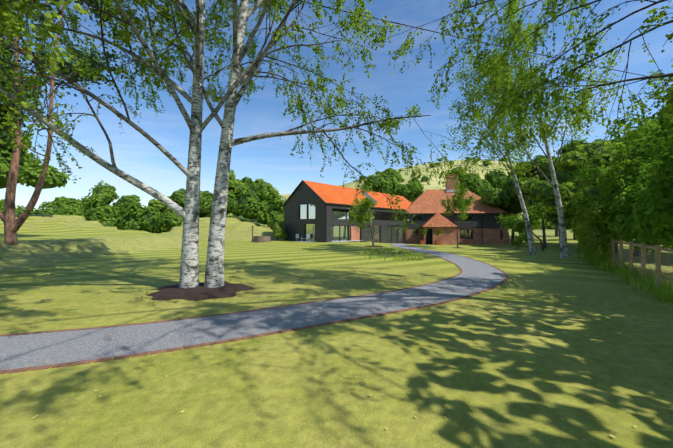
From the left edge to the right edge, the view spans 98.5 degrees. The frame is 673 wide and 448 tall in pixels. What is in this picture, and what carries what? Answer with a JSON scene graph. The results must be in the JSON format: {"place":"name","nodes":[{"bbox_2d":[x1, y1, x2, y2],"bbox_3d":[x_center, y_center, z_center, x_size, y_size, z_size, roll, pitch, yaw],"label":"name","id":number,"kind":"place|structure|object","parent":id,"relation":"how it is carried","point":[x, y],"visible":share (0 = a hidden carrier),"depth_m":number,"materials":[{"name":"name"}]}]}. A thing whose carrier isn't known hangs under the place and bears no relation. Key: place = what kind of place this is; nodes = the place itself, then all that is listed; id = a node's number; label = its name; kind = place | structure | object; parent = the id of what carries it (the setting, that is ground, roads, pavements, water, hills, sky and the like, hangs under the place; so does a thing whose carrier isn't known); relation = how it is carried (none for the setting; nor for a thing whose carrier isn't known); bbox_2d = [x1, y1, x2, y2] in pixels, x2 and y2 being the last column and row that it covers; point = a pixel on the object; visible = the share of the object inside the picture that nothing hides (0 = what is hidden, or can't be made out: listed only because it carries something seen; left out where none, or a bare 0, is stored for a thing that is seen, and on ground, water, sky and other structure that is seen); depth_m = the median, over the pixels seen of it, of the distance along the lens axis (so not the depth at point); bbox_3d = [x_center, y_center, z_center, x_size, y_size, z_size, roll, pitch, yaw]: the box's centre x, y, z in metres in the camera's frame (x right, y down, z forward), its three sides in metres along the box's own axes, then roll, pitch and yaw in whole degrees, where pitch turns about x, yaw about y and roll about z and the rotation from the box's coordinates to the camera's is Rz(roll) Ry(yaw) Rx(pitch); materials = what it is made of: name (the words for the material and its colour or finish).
{"place":"outdoors","nodes":[
{"label":"outdoors","id":0,"kind":"place"},
{"bbox_2d":[0,244,504,369],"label":"gravel path","id":1,"kind":"structure","parent":0,"point":[53,348],"depth_m":6.00,"materials":[{"name":"grey gravel"}]},
{"bbox_2d":[0,214,672,447],"bbox_3d":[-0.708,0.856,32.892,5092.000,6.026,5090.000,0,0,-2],"label":"ground","id":2,"kind":"structure","parent":0,"point":[612,358],"depth_m":4.61,"materials":[{"name":"green plant"}]},
{"bbox_2d":[0,161,9,178],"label":"tree","id":3,"kind":"object","parent":2,"relation":"on","point":[4,168],"visible":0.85,"depth_m":25.52,"materials":[{"name":"green plant"}]},
{"bbox_2d":[0,131,69,188],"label":"tree","id":4,"kind":"object","parent":2,"relation":"on","point":[56,178],"visible":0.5,"depth_m":32.92,"materials":[{"name":"green plant"}]},
{"bbox_2d":[0,0,93,73],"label":"tree","id":5,"kind":"object","parent":2,"relation":"on","point":[28,36],"visible":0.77,"depth_m":5.61,"materials":[{"name":"green plant"}]},
{"bbox_2d":[51,196,82,209],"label":"hedge tree","id":6,"kind":"object","parent":2,"relation":"on","point":[71,203],"visible":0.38,"depth_m":63.49,"materials":[{"name":"green plant"}]},
{"bbox_2d":[0,0,148,245],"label":"tree","id":7,"kind":"object","parent":2,"relation":"on","point":[12,224],"visible":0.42,"depth_m":16.38,"materials":[{"name":"green plant"}]},
{"bbox_2d":[81,180,119,205],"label":"hedge tree","id":8,"kind":"object","parent":2,"relation":"on","point":[108,192],"visible":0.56,"depth_m":60.78,"materials":[{"name":"green plant"}]},
{"bbox_2d":[96,195,139,217],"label":"hedge tree","id":9,"kind":"object","parent":2,"relation":"on","point":[123,199],"visible":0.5,"depth_m":59.45,"materials":[{"name":"green plant"}]},
{"bbox_2d":[0,180,286,232],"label":"trees","id":10,"kind":"object","parent":2,"relation":"on","point":[247,205],"visible":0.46,"depth_m":54.34,"materials":[{"name":"green plant"}]},
{"bbox_2d":[147,198,169,212],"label":"hedge tree","id":11,"kind":"object","parent":2,"relation":"on","point":[156,204],"visible":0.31,"depth_m":58.02,"materials":[{"name":"green plant"}]},
{"bbox_2d":[162,188,212,217],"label":"hedge tree","id":12,"kind":"object","parent":2,"relation":"on","point":[178,197],"visible":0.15,"depth_m":54.90,"materials":[{"name":"green plant"}]},
{"bbox_2d":[135,279,258,302],"bbox_3d":[-4.470,2.074,9.429,4.387,0.164,3.652,0,0,-2],"label":"mulch bed","id":13,"kind":"object","parent":2,"relation":"on","point":[197,293],"visible":0.75,"depth_m":8.76,"materials":[{"name":"brown soil"}]},
{"bbox_2d":[226,169,245,217],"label":"hedge tree","id":14,"kind":"object","parent":2,"relation":"on","point":[238,188],"visible":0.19,"depth_m":58.73,"materials":[{"name":"green plant"}]},
{"bbox_2d":[0,0,472,288],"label":"birch","id":15,"kind":"object","parent":2,"relation":"on","point":[238,75],"visible":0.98,"depth_m":9.49,"materials":[{"name":"green plant"}]},
{"bbox_2d":[238,177,263,222],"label":"tree","id":16,"kind":"object","parent":2,"relation":"on","point":[249,183],"visible":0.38,"depth_m":65.48,"materials":[{"name":"green plant"}]},
{"bbox_2d":[0,243,507,373],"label":"path edging","id":17,"kind":"object","parent":2,"relation":"on","point":[17,370],"visible":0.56,"depth_m":5.88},
{"bbox_2d":[253,236,270,241],"bbox_3d":[-9.416,1.903,36.645,2.100,0.750,2.100,0,0,-2],"label":"hot tub","id":18,"kind":"object","parent":2,"relation":"on","point":[261,238],"visible":1,"depth_m":35.76,"materials":[{"name":"brown wood"}]},
{"bbox_2d":[257,181,283,226],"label":"tree","id":19,"kind":"object","parent":2,"relation":"on","point":[262,186],"visible":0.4,"depth_m":56.58,"materials":[{"name":"green plant"}]},
{"bbox_2d":[272,222,287,238],"bbox_3d":[-7.809,0.889,40.211,2.242,2.390,1.893,0,0,-2],"label":"shrub","id":20,"kind":"object","parent":2,"relation":"on","point":[278,230],"visible":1,"depth_m":39.65,"materials":[{"name":"green plant"}]},
{"bbox_2d":[24,276,666,444],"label":"fallen leaves","id":21,"kind":"object","parent":2,"relation":"on","point":[370,394],"visible":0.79,"depth_m":3.51,"materials":[{"name":"yellow plant"}]},
{"bbox_2d":[282,180,410,243],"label":"barn","id":22,"kind":"structure","parent":2,"relation":"on","point":[316,211],"depth_m":39.80,"materials":[{"name":"black wood"}]},
{"bbox_2d":[347,195,376,245],"bbox_3d":[2.666,-0.351,29.429,2.905,5.410,4.281,0,0,16],"label":"tree","id":23,"kind":"object","parent":2,"relation":"on","point":[366,217],"visible":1,"depth_m":28.82,"materials":[{"name":"green plant"}]},
{"bbox_2d":[204,213,572,228],"bbox_3d":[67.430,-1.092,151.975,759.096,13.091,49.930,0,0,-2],"label":"trees","id":24,"kind":"object","parent":2,"relation":"on","point":[550,225],"depth_m":161.31,"materials":[{"name":"green plant"}]},
{"bbox_2d":[364,168,420,198],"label":"tree","id":25,"kind":"object","parent":2,"relation":"on","point":[390,179],"visible":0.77,"depth_m":74.67,"materials":[{"name":"green plant"}]},
{"bbox_2d":[407,181,423,202],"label":"tree","id":26,"kind":"object","parent":2,"relation":"on","point":[413,198],"visible":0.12,"depth_m":88.88,"materials":[{"name":"green plant"}]},
{"bbox_2d":[420,229,427,244],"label":"planter","id":27,"kind":"object","parent":2,"relation":"on","point":[422,241],"visible":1,"depth_m":48.35,"materials":[{"name":"orange ceramic"}]},
{"bbox_2d":[435,229,440,244],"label":"planter","id":28,"kind":"object","parent":2,"relation":"on","point":[438,242],"visible":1,"depth_m":48.02,"materials":[{"name":"orange ceramic"}]},
{"bbox_2d":[435,183,475,246],"bbox_3d":[11.462,-0.770,27.170,3.539,6.237,4.409,0,0,-2],"label":"acer tree","id":29,"kind":"object","parent":2,"relation":"on","point":[462,204],"visible":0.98,"depth_m":27.18,"materials":[{"name":"green plant"}]},
{"bbox_2d":[402,174,510,244],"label":"house","id":30,"kind":"structure","parent":2,"relation":"on","point":[481,225],"depth_m":50.98,"materials":[{"name":"brick"}]},
{"bbox_2d":[450,167,521,216],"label":"tree","id":31,"kind":"object","parent":2,"relation":"on","point":[477,184],"visible":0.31,"depth_m":75.03,"materials":[{"name":"green plant"}]},
{"bbox_2d":[440,25,549,254],"bbox_3d":[11.040,-5.719,20.503,7.294,16.102,9.669,0,0,-2],"label":"birch","id":32,"kind":"object","parent":2,"relation":"on","point":[465,131],"visible":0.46,"depth_m":20.33,"materials":[{"name":"green plant"}]},
{"bbox_2d":[481,177,538,242],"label":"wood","id":33,"kind":"object","parent":2,"relation":"on","point":[503,196],"visible":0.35,"depth_m":51.64,"materials":[{"name":"green plant"}]},
{"bbox_2d":[353,0,672,199],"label":"overhanging birch","id":34,"kind":"object","parent":2,"relation":"on","point":[536,98],"visible":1,"depth_m":8.46,"materials":[{"name":"green plant"}]},
{"bbox_2d":[495,203,552,250],"bbox_3d":[15.906,0.318,24.175,4.034,4.076,3.741,0,0,-40],"label":"apple tree","id":35,"kind":"object","parent":2,"relation":"on","point":[535,214],"visible":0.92,"depth_m":23.92,"materials":[{"name":"green plant"}]},
{"bbox_2d":[506,155,555,240],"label":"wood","id":36,"kind":"object","parent":2,"relation":"on","point":[534,173],"visible":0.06,"depth_m":57.59,"materials":[{"name":"green plant"}]},
{"bbox_2d":[516,153,566,181],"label":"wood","id":37,"kind":"object","parent":2,"relation":"on","point":[542,164],"visible":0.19,"depth_m":46.82,"materials":[{"name":"green plant"}]},
{"bbox_2d":[513,169,578,247],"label":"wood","id":38,"kind":"object","parent":2,"relation":"on","point":[563,176],"visible":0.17,"depth_m":40.61,"materials":[{"name":"green plant"}]},
{"bbox_2d":[538,176,558,236],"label":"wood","id":39,"kind":"object","parent":2,"relation":"on","point":[556,231],"depth_m":77.39,"materials":[{"name":"green plant"}]},
{"bbox_2d":[467,0,634,257],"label":"birch","id":40,"kind":"object","parent":2,"relation":"on","point":[515,5],"visible":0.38,"depth_m":18.57,"materials":[{"name":"green plant"}]},
{"bbox_2d":[529,178,582,248],"bbox_3d":[27.840,-1.139,34.377,7.331,9.413,7.175,0,0,-20],"label":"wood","id":41,"kind":"object","parent":2,"relation":"on","point":[536,189],"visible":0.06,"depth_m":35.05,"materials":[{"name":"green plant"}]},
{"bbox_2d":[536,182,581,251],"bbox_3d":[23.652,-0.745,29.917,6.143,7.573,7.117,0,0,18],"label":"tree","id":42,"kind":"object","parent":2,"relation":"on","point":[566,192],"visible":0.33,"depth_m":28.23,"materials":[{"name":"green plant"}]},
{"bbox_2d":[557,141,610,249],"bbox_3d":[33.583,-3.261,34.538,9.354,13.815,11.842,0,0,-2],"label":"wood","id":43,"kind":"object","parent":2,"relation":"on","point":[593,148],"visible":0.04,"depth_m":34.97,"materials":[{"name":"green plant"}]},
{"bbox_2d":[556,138,611,154],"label":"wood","id":44,"kind":"object","parent":2,"relation":"on","point":[570,147],"visible":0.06,"depth_m":52.45,"materials":[{"name":"green plant"}]},
{"bbox_2d":[570,194,614,262],"bbox_3d":[13.731,0.083,15.576,1.879,3.702,3.906,0,0,40],"label":"hedge shrub","id":45,"kind":"object","parent":2,"relation":"on","point":[590,237],"visible":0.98,"depth_m":15.20,"materials":[{"name":"green plant"}]},
{"bbox_2d":[556,137,664,252],"bbox_3d":[23.634,-2.141,23.935,7.956,9.463,7.338,0,0,26],"label":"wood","id":46,"kind":"object","parent":2,"relation":"on","point":[573,161],"visible":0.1,"depth_m":23.70,"materials":[{"name":"green plant"}]},
{"bbox_2d":[569,112,672,253],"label":"hazel hedge","id":47,"kind":"object","parent":2,"relation":"on","point":[642,212],"visible":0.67,"depth_m":13.70,"materials":[{"name":"green plant"}]},
{"bbox_2d":[573,149,668,255],"bbox_3d":[20.229,-1.608,19.658,5.934,8.040,5.412,0,0,-2],"label":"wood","id":48,"kind":"object","parent":2,"relation":"on","point":[591,194],"visible":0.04,"depth_m":20.05,"materials":[{"name":"green plant"}]},
{"bbox_2d":[590,121,655,254],"bbox_3d":[30.012,-3.207,27.468,8.680,12.762,10.164,0,0,-39],"label":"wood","id":49,"kind":"object","parent":2,"relation":"on","point":[593,155],"depth_m":27.64,"materials":[{"name":"green plant"}]},
{"bbox_2d":[604,134,653,249],"bbox_3d":[43.306,-4.791,39.518,14.295,16.898,12.852,0,0,38],"label":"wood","id":50,"kind":"object","parent":2,"relation":"on","point":[613,142],"depth_m":39.26,"materials":[{"name":"green plant"}]},
{"bbox_2d":[601,239,672,287],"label":"fence","id":51,"kind":"object","parent":2,"relation":"on","point":[658,249],"visible":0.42,"depth_m":10.87,"materials":[{"name":"brown wood"}]},
{"bbox_2d":[642,115,672,153],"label":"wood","id":52,"kind":"object","parent":2,"relation":"on","point":[662,122],"visible":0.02,"depth_m":22.81,"materials":[{"name":"green plant"}]},
{"bbox_2d":[660,86,672,114],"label":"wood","id":53,"kind":"object","parent":2,"relation":"on","point":[669,96],"visible":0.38,"depth_m":17.60,"materials":[{"name":"green plant"}]},
{"bbox_2d":[0,0,672,209],"label":"sky","id":54,"kind":"structure","parent":0,"point":[270,159],"materials":[{"name":"blue"}]},
{"bbox_2d":[146,160,571,229],"bbox_3d":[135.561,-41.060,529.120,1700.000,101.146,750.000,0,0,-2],"label":"hill","id":55,"kind":"structure","parent":0,"point":[433,182],"depth_m":344.11,"materials":[{"name":"green plant"}]},
{"bbox_2d":[359,157,521,181],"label":"distant trees","id":56,"kind":"object","parent":55,"relation":"on","point":[423,178],"visible":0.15,"depth_m":358.93,"materials":[{"name":"green plant"}]},
{"bbox_2d":[302,1,658,78],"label":"overhead cable","id":57,"kind":"object","parent":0,"point":[467,39],"visible":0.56,"depth_m":13.58,"materials":[{"name":"black plastic"}]},
{"bbox_2d":[360,248,672,303],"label":"long grass","id":58,"kind":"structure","parent":0,"point":[664,290],"depth_m":11.52,"materials":[{"name":"green plant"}]}
]}

